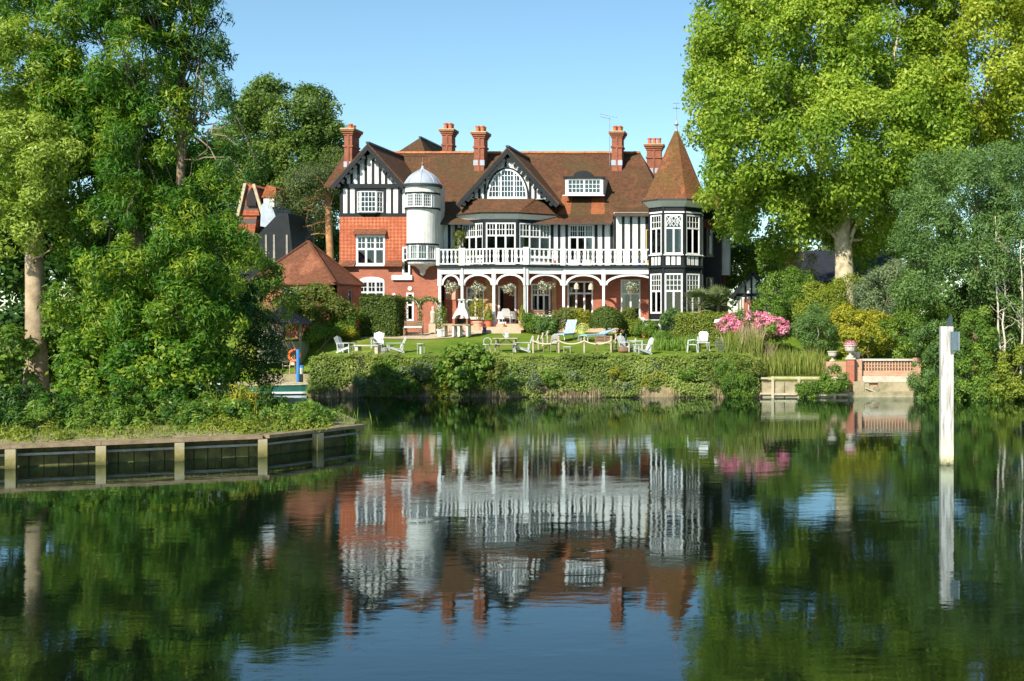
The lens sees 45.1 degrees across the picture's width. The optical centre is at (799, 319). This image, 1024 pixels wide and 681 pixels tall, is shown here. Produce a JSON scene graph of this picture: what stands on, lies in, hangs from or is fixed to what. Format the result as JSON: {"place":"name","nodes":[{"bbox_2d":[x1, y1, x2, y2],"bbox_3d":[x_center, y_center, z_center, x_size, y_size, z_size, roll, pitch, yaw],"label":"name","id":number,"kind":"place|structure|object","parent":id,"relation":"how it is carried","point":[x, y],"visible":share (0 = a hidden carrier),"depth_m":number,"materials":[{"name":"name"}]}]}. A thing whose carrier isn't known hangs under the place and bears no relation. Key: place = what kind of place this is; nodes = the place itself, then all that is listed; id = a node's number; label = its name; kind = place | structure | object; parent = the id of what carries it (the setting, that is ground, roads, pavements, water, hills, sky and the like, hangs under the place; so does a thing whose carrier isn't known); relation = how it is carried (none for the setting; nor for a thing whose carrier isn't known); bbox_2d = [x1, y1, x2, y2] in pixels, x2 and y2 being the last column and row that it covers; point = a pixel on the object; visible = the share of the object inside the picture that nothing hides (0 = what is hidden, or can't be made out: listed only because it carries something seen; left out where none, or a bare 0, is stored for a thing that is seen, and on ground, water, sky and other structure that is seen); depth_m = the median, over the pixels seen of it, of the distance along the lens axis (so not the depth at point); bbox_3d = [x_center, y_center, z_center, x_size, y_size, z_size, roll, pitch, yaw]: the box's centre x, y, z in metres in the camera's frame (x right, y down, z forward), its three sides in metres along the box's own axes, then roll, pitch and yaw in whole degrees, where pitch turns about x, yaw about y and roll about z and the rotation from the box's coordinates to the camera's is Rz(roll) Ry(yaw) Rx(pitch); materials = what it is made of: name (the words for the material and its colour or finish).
{"place":"outdoors","nodes":[
{"label":"outdoors","id":0,"kind":"place"},
{"bbox_2d":[0,390,355,462],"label":"grass","id":1,"kind":"structure","parent":0,"point":[293,401],"depth_m":32.56,"materials":[{"name":"green plant"}]},
{"bbox_2d":[0,16,88,402],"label":"alder tree","id":2,"kind":"object","parent":1,"relation":"on","point":[27,226],"visible":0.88,"depth_m":36.34,"materials":[{"name":"green plant"}]},
{"bbox_2d":[0,312,89,391],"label":"bramble bush","id":3,"kind":"object","parent":1,"relation":"on","point":[8,332],"visible":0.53,"depth_m":38.42,"materials":[{"name":"green plant"}]},
{"bbox_2d":[0,51,262,399],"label":"maple tree","id":4,"kind":"object","parent":1,"relation":"on","point":[14,269],"visible":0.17,"depth_m":41.59,"materials":[{"name":"green plant"}]},
{"bbox_2d":[0,0,267,398],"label":"ash tree","id":5,"kind":"object","parent":1,"relation":"on","point":[114,114],"visible":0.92,"depth_m":37.14,"materials":[{"name":"green plant"}]},
{"bbox_2d":[45,322,241,408],"bbox_3d":[-21.109,1.649,37.526,5.795,3.264,3.684,0,0,0],"label":"hazel bush","id":6,"kind":"object","parent":1,"relation":"on","point":[178,358],"visible":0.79,"depth_m":36.60,"materials":[{"name":"green plant"}]},
{"bbox_2d":[33,365,255,426],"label":"undergrowth","id":7,"kind":"object","parent":1,"relation":"on","point":[90,394],"visible":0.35,"depth_m":34.99,"materials":[{"name":"green plant"}]},
{"bbox_2d":[0,407,324,441],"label":"undergrowth","id":8,"kind":"object","parent":1,"relation":"on","point":[238,423],"visible":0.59,"depth_m":33.44,"materials":[{"name":"green plant"}]},
{"bbox_2d":[0,376,332,434],"bbox_3d":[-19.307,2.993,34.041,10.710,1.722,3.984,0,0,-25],"label":"undergrowth","id":9,"kind":"object","parent":1,"relation":"on","point":[32,415],"visible":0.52,"depth_m":33.90,"materials":[{"name":"green plant"}]},
{"bbox_2d":[0,417,334,443],"bbox_3d":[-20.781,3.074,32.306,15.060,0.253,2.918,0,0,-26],"label":"ground cover","id":10,"kind":"object","parent":1,"relation":"on","point":[133,430],"visible":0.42,"depth_m":32.88,"materials":[{"name":"green plant"}]},
{"bbox_2d":[108,0,274,333],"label":"willow tree","id":11,"kind":"object","parent":1,"relation":"on","point":[216,50],"visible":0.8,"depth_m":38.22,"materials":[{"name":"green plant"}]},
{"bbox_2d":[185,299,291,397],"bbox_3d":[-21.330,1.254,42.925,3.716,4.052,5.099,0,0,17],"label":"waterside bush","id":12,"kind":"object","parent":1,"relation":"on","point":[253,367],"visible":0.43,"depth_m":43.43,"materials":[{"name":"green plant"}]},
{"bbox_2d":[204,380,280,419],"bbox_3d":[-17.544,2.599,36.586,2.677,1.516,3.026,0,0,0],"label":"buddleia","id":13,"kind":"object","parent":1,"relation":"on","point":[239,394],"visible":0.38,"depth_m":36.46,"materials":[{"name":"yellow plant"}]},
{"bbox_2d":[290,398,337,429],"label":"undergrowth","id":14,"kind":"object","parent":1,"relation":"on","point":[311,415],"visible":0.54,"depth_m":35.06,"materials":[{"name":"green plant"}]},
{"bbox_2d":[0,394,1023,680],"bbox_3d":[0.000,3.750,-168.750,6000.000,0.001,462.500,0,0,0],"label":"water","id":15,"kind":"structure","parent":0,"point":[626,540],"depth_m":19.09,"materials":[{"name":"green liquid"}]},
{"bbox_2d":[0,424,364,468],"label":"timber retaining wall","id":16,"kind":"structure","parent":15,"relation":"in","point":[100,452],"depth_m":31.23,"materials":[{"name":"brown wood"}]},
{"bbox_2d":[225,382,307,394],"bbox_3d":[-27.342,3.485,59.374,5.931,0.770,1.760,0,0,-6],"label":"moored boat","id":17,"kind":"object","parent":15,"relation":"on","point":[292,388],"visible":0.22,"depth_m":58.85,"materials":[{"name":"white wood"}]},
{"bbox_2d":[939,314,959,464],"bbox_3d":[3.886,2.542,30.485,0.475,5.416,0.510,0,0,0],"label":"river post","id":18,"kind":"object","parent":15,"relation":"in","point":[949,340],"visible":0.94,"depth_m":30.40,"materials":[{"name":"wood"}]},
{"bbox_2d":[0,0,1023,313],"label":"sky","id":19,"kind":"structure","parent":0,"point":[540,75],"materials":[{"name":"blue"}]},
{"bbox_2d":[5,321,1023,397],"bbox_3d":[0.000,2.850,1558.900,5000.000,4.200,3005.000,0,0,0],"label":"ground","id":20,"kind":"structure","parent":0,"point":[434,346],"depth_m":62.79,"materials":[{"name":"green plant"}]},
{"bbox_2d":[209,223,302,364],"bbox_3d":[-28.024,-1.098,59.246,4.803,7.936,5.782,0,0,0],"label":"elder bush","id":21,"kind":"object","parent":20,"relation":"on","point":[270,282],"visible":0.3,"depth_m":59.95,"materials":[{"name":"green plant"}]},
{"bbox_2d":[185,122,338,264],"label":"dark tree","id":22,"kind":"object","parent":20,"relation":"on","point":[321,244],"visible":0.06,"depth_m":98.97,"materials":[{"name":"green plant"}]},
{"bbox_2d":[226,182,314,291],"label":"gatehouse","id":23,"kind":"object","parent":20,"relation":"on","point":[282,234],"visible":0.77,"depth_m":83.70,"materials":[{"name":"brick"}]},
{"bbox_2d":[206,71,347,235],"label":"oak tree","id":24,"kind":"object","parent":20,"relation":"on","point":[312,134],"visible":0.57,"depth_m":89.11,"materials":[{"name":"green plant"}]},
{"bbox_2d":[260,373,309,382],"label":"quay","id":25,"kind":"structure","parent":20,"relation":"on","point":[288,377],"depth_m":60.60,"materials":[{"name":"concrete"}]},
{"bbox_2d":[257,301,313,362],"bbox_3d":[-27.969,0.550,63.500,2.846,3.500,2.846,0,0,0],"label":"gazebo","id":26,"kind":"object","parent":20,"relation":"on","point":[301,345],"visible":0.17,"depth_m":62.97,"materials":[{"name":"wood"}]},
{"bbox_2d":[260,146,343,258],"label":"pine tree","id":27,"kind":"object","parent":20,"relation":"on","point":[309,175],"visible":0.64,"depth_m":85.75,"materials":[{"name":"green plant"}]},
{"bbox_2d":[250,240,364,337],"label":"pavilion","id":28,"kind":"structure","parent":20,"relation":"on","point":[306,262],"depth_m":67.25,"materials":[{"name":"red brick"}]},
{"bbox_2d":[260,281,358,338],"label":"shrub clump","id":29,"kind":"object","parent":20,"relation":"on","point":[309,310],"visible":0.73,"depth_m":65.03,"materials":[{"name":"green plant"}]},
{"bbox_2d":[302,305,367,349],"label":"shrub clump","id":30,"kind":"object","parent":20,"relation":"on","point":[312,333],"visible":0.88,"depth_m":64.62,"materials":[{"name":"green plant"}]},
{"bbox_2d":[358,293,408,336],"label":"yew block","id":31,"kind":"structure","parent":20,"relation":"on","point":[385,314],"depth_m":66.86,"materials":[{"name":"green plant"}]},
{"bbox_2d":[360,332,481,338],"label":"patio","id":32,"kind":"structure","parent":20,"relation":"on","point":[416,335],"depth_m":66.91,"materials":[{"name":"beige stone"}]},
{"bbox_2d":[404,295,442,332],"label":"garden arbour","id":33,"kind":"object","parent":32,"relation":"on","point":[418,302],"visible":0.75,"depth_m":68.66,"materials":[{"name":"green plant"}]},
{"bbox_2d":[434,305,447,336],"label":"flower pot","id":34,"kind":"object","parent":32,"relation":"on","point":[439,330],"visible":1,"depth_m":66.47,"materials":[{"name":"white ceramic"}]},
{"bbox_2d":[442,299,472,335],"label":"barbecue","id":35,"kind":"object","parent":32,"relation":"on","point":[462,309],"visible":1,"depth_m":66.67,"materials":[{"name":"concrete"}]},
{"bbox_2d":[468,295,489,329],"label":"flower pot","id":36,"kind":"object","parent":32,"relation":"on","point":[478,325],"visible":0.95,"depth_m":69.77,"materials":[{"name":"ceramic"}]},
{"bbox_2d":[0,231,1023,316],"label":"woodland","id":37,"kind":"object","parent":20,"relation":"on","point":[823,248],"visible":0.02,"depth_m":132.16,"materials":[{"name":"green plant"}]},
{"bbox_2d":[324,99,732,332],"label":"house","id":38,"kind":"structure","parent":20,"relation":"on","point":[523,219],"depth_m":72.29,"materials":[{"name":"red brick"}]},
{"bbox_2d":[355,235,384,265],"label":"window","id":39,"kind":"structure","parent":38,"relation":"in","point":[368,247],"depth_m":71.89,"materials":[{"name":"white paint"}]},
{"bbox_2d":[361,281,384,296],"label":"window","id":40,"kind":"structure","parent":38,"relation":"in","point":[376,287],"depth_m":71.99,"materials":[{"name":"white paint"}]},
{"bbox_2d":[451,227,465,262],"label":"climbing plant","id":41,"kind":"object","parent":38,"relation":"attached to","point":[459,233],"visible":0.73,"depth_m":72.80,"materials":[{"name":"green plant"}]},
{"bbox_2d":[466,287,483,318],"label":"window","id":42,"kind":"structure","parent":38,"relation":"in","point":[470,294],"depth_m":73.36,"materials":[{"name":"white paint"}]},
{"bbox_2d":[462,223,493,258],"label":"window","id":43,"kind":"structure","parent":38,"relation":"in","point":[474,233],"depth_m":72.47,"materials":[{"name":"white paint"}]},
{"bbox_2d":[486,223,514,264],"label":"balcony door","id":44,"kind":"structure","parent":38,"relation":"in","point":[504,235],"depth_m":72.70,"materials":[{"name":"white paint"}]},
{"bbox_2d":[498,286,515,323],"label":"garden door","id":45,"kind":"structure","parent":38,"relation":"in","point":[500,292],"depth_m":73.18,"materials":[{"name":"white paint"}]},
{"bbox_2d":[487,167,531,198],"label":"lunette window","id":46,"kind":"structure","parent":38,"relation":"in","point":[507,183],"depth_m":72.56,"materials":[{"name":"white paint"}]},
{"bbox_2d":[518,223,551,258],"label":"window","id":47,"kind":"structure","parent":38,"relation":"in","point":[525,230],"depth_m":72.75,"materials":[{"name":"white paint"}]},
{"bbox_2d":[531,284,549,313],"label":"window","id":48,"kind":"structure","parent":38,"relation":"in","point":[538,302],"depth_m":73.36,"materials":[{"name":"white paint"}]},
{"bbox_2d":[567,281,592,312],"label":"garden door","id":49,"kind":"structure","parent":38,"relation":"in","point":[569,287],"depth_m":73.20,"materials":[{"name":"white paint"}]},
{"bbox_2d":[569,225,593,260],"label":"balcony door","id":50,"kind":"structure","parent":38,"relation":"in","point":[580,236],"depth_m":73.36,"materials":[{"name":"white paint"}]},
{"bbox_2d":[566,179,601,194],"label":"window","id":51,"kind":"structure","parent":38,"relation":"in","point":[574,186],"depth_m":74.01,"materials":[{"name":"white paint"}]},
{"bbox_2d":[621,279,640,317],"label":"garden door","id":52,"kind":"structure","parent":38,"relation":"in","point":[633,299],"depth_m":73.40,"materials":[{"name":"white paint"}]},
{"bbox_2d":[649,215,671,255],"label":"window","id":53,"kind":"structure","parent":38,"relation":"in","point":[655,220],"depth_m":70.76,"materials":[{"name":"white paint"}]},
{"bbox_2d":[650,273,671,313],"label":"window","id":54,"kind":"structure","parent":38,"relation":"in","point":[655,279],"depth_m":70.76,"materials":[{"name":"white paint"}]},
{"bbox_2d":[663,214,683,254],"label":"window","id":55,"kind":"structure","parent":38,"relation":"in","point":[680,228],"depth_m":70.29,"materials":[{"name":"white paint"}]},
{"bbox_2d":[665,273,682,312],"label":"window","id":56,"kind":"structure","parent":38,"relation":"in","point":[674,290],"depth_m":70.27,"materials":[{"name":"white paint"}]},
{"bbox_2d":[677,273,699,312],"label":"window","id":57,"kind":"structure","parent":38,"relation":"in","point":[692,280],"depth_m":70.76,"materials":[{"name":"white paint"}]},
{"bbox_2d":[677,215,701,255],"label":"window","id":58,"kind":"structure","parent":38,"relation":"in","point":[692,221],"depth_m":70.82,"materials":[{"name":"white paint"}]},
{"bbox_2d":[519,312,542,333],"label":"bed plant","id":59,"kind":"object","parent":20,"relation":"on","point":[528,321],"visible":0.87,"depth_m":68.63,"materials":[{"name":"green plant"}]},
{"bbox_2d":[534,315,559,334],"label":"bed plant","id":60,"kind":"object","parent":20,"relation":"on","point":[548,323],"visible":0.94,"depth_m":67.96,"materials":[{"name":"green plant"}]},
{"bbox_2d":[551,307,582,330],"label":"bed plant","id":61,"kind":"object","parent":20,"relation":"on","point":[559,317],"visible":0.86,"depth_m":68.38,"materials":[{"name":"green plant"}]},
{"bbox_2d":[532,330,621,352],"bbox_3d":[-11.577,1.170,61.357,4.316,1.205,4.217,0,0,0],"label":"rope barrier","id":62,"kind":"object","parent":20,"relation":"on","point":[584,341],"visible":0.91,"depth_m":59.29,"materials":[{"name":"white wood"}]},
{"bbox_2d":[568,308,592,331],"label":"bed plant","id":63,"kind":"object","parent":20,"relation":"on","point":[584,314],"visible":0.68,"depth_m":68.57,"materials":[{"name":"yellow plant"}]},
{"bbox_2d":[588,306,624,337],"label":"topiary dome","id":64,"kind":"structure","parent":20,"relation":"on","point":[604,317],"depth_m":65.85,"materials":[{"name":"green plant"}]},
{"bbox_2d":[616,306,639,334],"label":"bed plant","id":65,"kind":"object","parent":20,"relation":"on","point":[630,314],"visible":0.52,"depth_m":67.73,"materials":[{"name":"green plant"}]},
{"bbox_2d":[632,319,661,338],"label":"bed plant","id":66,"kind":"object","parent":20,"relation":"on","point":[650,327],"visible":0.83,"depth_m":66.16,"materials":[{"name":"green plant"}]},
{"bbox_2d":[659,307,679,331],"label":"bed plant","id":67,"kind":"object","parent":20,"relation":"on","point":[666,318],"visible":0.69,"depth_m":66.64,"materials":[{"name":"green plant"}]},
{"bbox_2d":[651,329,699,350],"bbox_3d":[-6.669,1.046,63.022,2.680,1.231,6.421,0,0,-6],"label":"herbaceous border","id":68,"kind":"object","parent":20,"relation":"on","point":[663,344],"visible":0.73,"depth_m":60.62,"materials":[{"name":"green plant"}]},
{"bbox_2d":[682,285,717,312],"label":"fan palm","id":69,"kind":"object","parent":20,"relation":"on","point":[699,292],"visible":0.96,"depth_m":68.86,"materials":[{"name":"green plant"}]},
{"bbox_2d":[674,310,728,343],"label":"clipped hedge","id":70,"kind":"object","parent":20,"relation":"on","point":[686,323],"visible":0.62,"depth_m":63.54,"materials":[{"name":"green plant"}]},
{"bbox_2d":[698,283,739,312],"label":"fan palm","id":71,"kind":"object","parent":20,"relation":"on","point":[714,290],"visible":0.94,"depth_m":69.20,"materials":[{"name":"green plant"}]},
{"bbox_2d":[730,271,771,327],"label":"lodge","id":72,"kind":"structure","parent":20,"relation":"on","point":[745,291],"depth_m":72.94,"materials":[{"name":"white paint"}]},
{"bbox_2d":[714,308,792,348],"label":"oleander","id":73,"kind":"object","parent":20,"relation":"on","point":[778,328],"visible":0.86,"depth_m":60.41,"materials":[{"name":"pink plant"}]},
{"bbox_2d":[725,235,788,303],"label":"laurel bush","id":74,"kind":"object","parent":20,"relation":"on","point":[754,264],"visible":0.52,"depth_m":78.65,"materials":[{"name":"green plant"}]},
{"bbox_2d":[736,318,778,372],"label":"dry grass","id":75,"kind":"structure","parent":20,"relation":"on","point":[768,349],"depth_m":59.05,"materials":[{"name":"beige plant"}]},
{"bbox_2d":[718,326,826,384],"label":"tall grass","id":76,"kind":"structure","parent":20,"relation":"on","point":[802,363],"depth_m":58.10,"materials":[{"name":"green plant"}]},
{"bbox_2d":[749,265,816,323],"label":"bush","id":77,"kind":"object","parent":20,"relation":"on","point":[791,284],"visible":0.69,"depth_m":66.66,"materials":[{"name":"green plant"}]},
{"bbox_2d":[768,244,819,321],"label":"pampas bush","id":78,"kind":"object","parent":20,"relation":"on","point":[794,263],"visible":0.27,"depth_m":81.04,"materials":[{"name":"plant"}]},
{"bbox_2d":[760,376,848,397],"bbox_3d":[0.219,3.742,56.975,4.309,2.016,0.550,0,0,0],"label":"timber landing","id":79,"kind":"object","parent":20,"relation":"on","point":[772,388],"visible":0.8,"depth_m":56.82,"materials":[{"name":"brown wood"}]},
{"bbox_2d":[790,299,841,353],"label":"round bush","id":80,"kind":"object","parent":20,"relation":"on","point":[802,332],"visible":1,"depth_m":60.50,"materials":[{"name":"green plant"}]},
{"bbox_2d":[794,363,851,397],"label":"marginal plant","id":81,"kind":"object","parent":20,"relation":"on","point":[825,384],"visible":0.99,"depth_m":56.39,"materials":[{"name":"green plant"}]},
{"bbox_2d":[790,272,867,340],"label":"round bush","id":82,"kind":"object","parent":20,"relation":"on","point":[823,293],"visible":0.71,"depth_m":64.98,"materials":[{"name":"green plant"}]},
{"bbox_2d":[679,0,982,334],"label":"plane tree","id":83,"kind":"object","parent":20,"relation":"on","point":[827,98],"visible":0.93,"depth_m":64.08,"materials":[{"name":"green plant"}]},
{"bbox_2d":[770,251,902,328],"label":"outbuilding","id":84,"kind":"structure","parent":20,"relation":"on","point":[825,264],"depth_m":87.29,"materials":[{"name":"stone"}]},
{"bbox_2d":[829,303,903,358],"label":"golden shrub","id":85,"kind":"object","parent":20,"relation":"on","point":[851,315],"visible":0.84,"depth_m":59.91,"materials":[{"name":"yellow plant"}]},
{"bbox_2d":[822,358,920,390],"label":"terrace wall","id":86,"kind":"structure","parent":20,"relation":"on","point":[856,369],"depth_m":58.00,"materials":[{"name":"brick"}]},
{"bbox_2d":[849,376,914,396],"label":"river steps","id":87,"kind":"structure","parent":20,"relation":"on","point":[892,386],"depth_m":57.32,"materials":[{"name":"stone"}]},
{"bbox_2d":[847,256,924,346],"bbox_3d":[4.794,-0.974,63.779,4.523,5.053,4.117,0,0,0],"label":"conifer shrub","id":88,"kind":"object","parent":20,"relation":"on","point":[888,273],"visible":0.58,"depth_m":63.23,"materials":[{"name":"green plant"}]},
{"bbox_2d":[872,284,957,358],"bbox_3d":[5.762,0.460,58.629,4.269,4.752,3.425,0,0,0],"label":"leafy shrub","id":89,"kind":"object","parent":20,"relation":"on","point":[910,318],"visible":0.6,"depth_m":58.04,"materials":[{"name":"green plant"}]},
{"bbox_2d":[906,317,975,398],"bbox_3d":[6.793,1.955,56.164,3.537,4.278,3.251,0,0,28],"label":"trailing shrub","id":90,"kind":"object","parent":20,"relation":"on","point":[931,354],"visible":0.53,"depth_m":55.97,"materials":[{"name":"green plant"}]},
{"bbox_2d":[885,138,1023,377],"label":"acacia tree","id":91,"kind":"object","parent":20,"relation":"on","point":[944,257],"visible":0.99,"depth_m":56.62,"materials":[{"name":"green plant"}]},
{"bbox_2d":[898,0,1023,324],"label":"plane tree","id":92,"kind":"object","parent":20,"relation":"on","point":[1000,105],"visible":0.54,"depth_m":66.95,"materials":[{"name":"green plant"}]},
{"bbox_2d":[926,305,1011,400],"bbox_3d":[7.873,1.725,55.338,3.789,4.959,3.230,0,0,-24],"label":"bank bush","id":93,"kind":"object","parent":20,"relation":"on","point":[975,391],"visible":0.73,"depth_m":54.87,"materials":[{"name":"green plant"}]},
{"bbox_2d":[922,280,1023,373],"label":"thicket","id":94,"kind":"object","parent":20,"relation":"on","point":[994,308],"visible":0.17,"depth_m":58.78,"materials":[{"name":"green plant"}]},
{"bbox_2d":[973,343,1023,400],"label":"bank bush","id":95,"kind":"object","parent":20,"relation":"on","point":[1015,389],"visible":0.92,"depth_m":54.50,"materials":[{"name":"green plant"}]},
{"bbox_2d":[976,209,1021,363],"bbox_3d":[9.392,-0.909,55.912,2.489,8.727,2.142,0,0,0],"label":"sapling","id":96,"kind":"object","parent":20,"relation":"on","point":[998,311],"visible":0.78,"depth_m":55.75,"materials":[{"name":"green plant"}]},
{"bbox_2d":[977,252,1022,384],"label":"sapling","id":97,"kind":"object","parent":20,"relation":"on","point":[1004,338],"visible":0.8,"depth_m":55.76,"materials":[{"name":"green plant"}]},
{"bbox_2d":[1000,240,1023,374],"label":"sapling","id":98,"kind":"object","parent":20,"relation":"on","point":[1022,324],"visible":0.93,"depth_m":55.79,"materials":[{"name":"green plant"}]},
{"bbox_2d":[306,375,760,396],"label":"river bank","id":99,"kind":"structure","parent":0,"point":[661,392],"depth_m":57.07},
{"bbox_2d":[430,341,495,393],"bbox_3d":[-16.383,2.340,56.998,3.007,2.635,1.978,0,0,20],"label":"gunnera","id":100,"kind":"object","parent":99,"relation":"on","point":[480,366],"visible":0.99,"depth_m":56.58,"materials":[{"name":"green plant"}]},
{"bbox_2d":[304,349,766,397],"bbox_3d":[-12.807,2.671,57.467,22.536,2.502,2.323,0,0,0],"label":"riverside hedge","id":101,"kind":"object","parent":99,"relation":"on","point":[391,374],"visible":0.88,"depth_m":57.04,"materials":[{"name":"green plant"}]},
{"bbox_2d":[713,354,756,397],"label":"creeping plant","id":102,"kind":"object","parent":99,"relation":"on","point":[728,381],"visible":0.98,"depth_m":56.48,"materials":[{"name":"green plant"}]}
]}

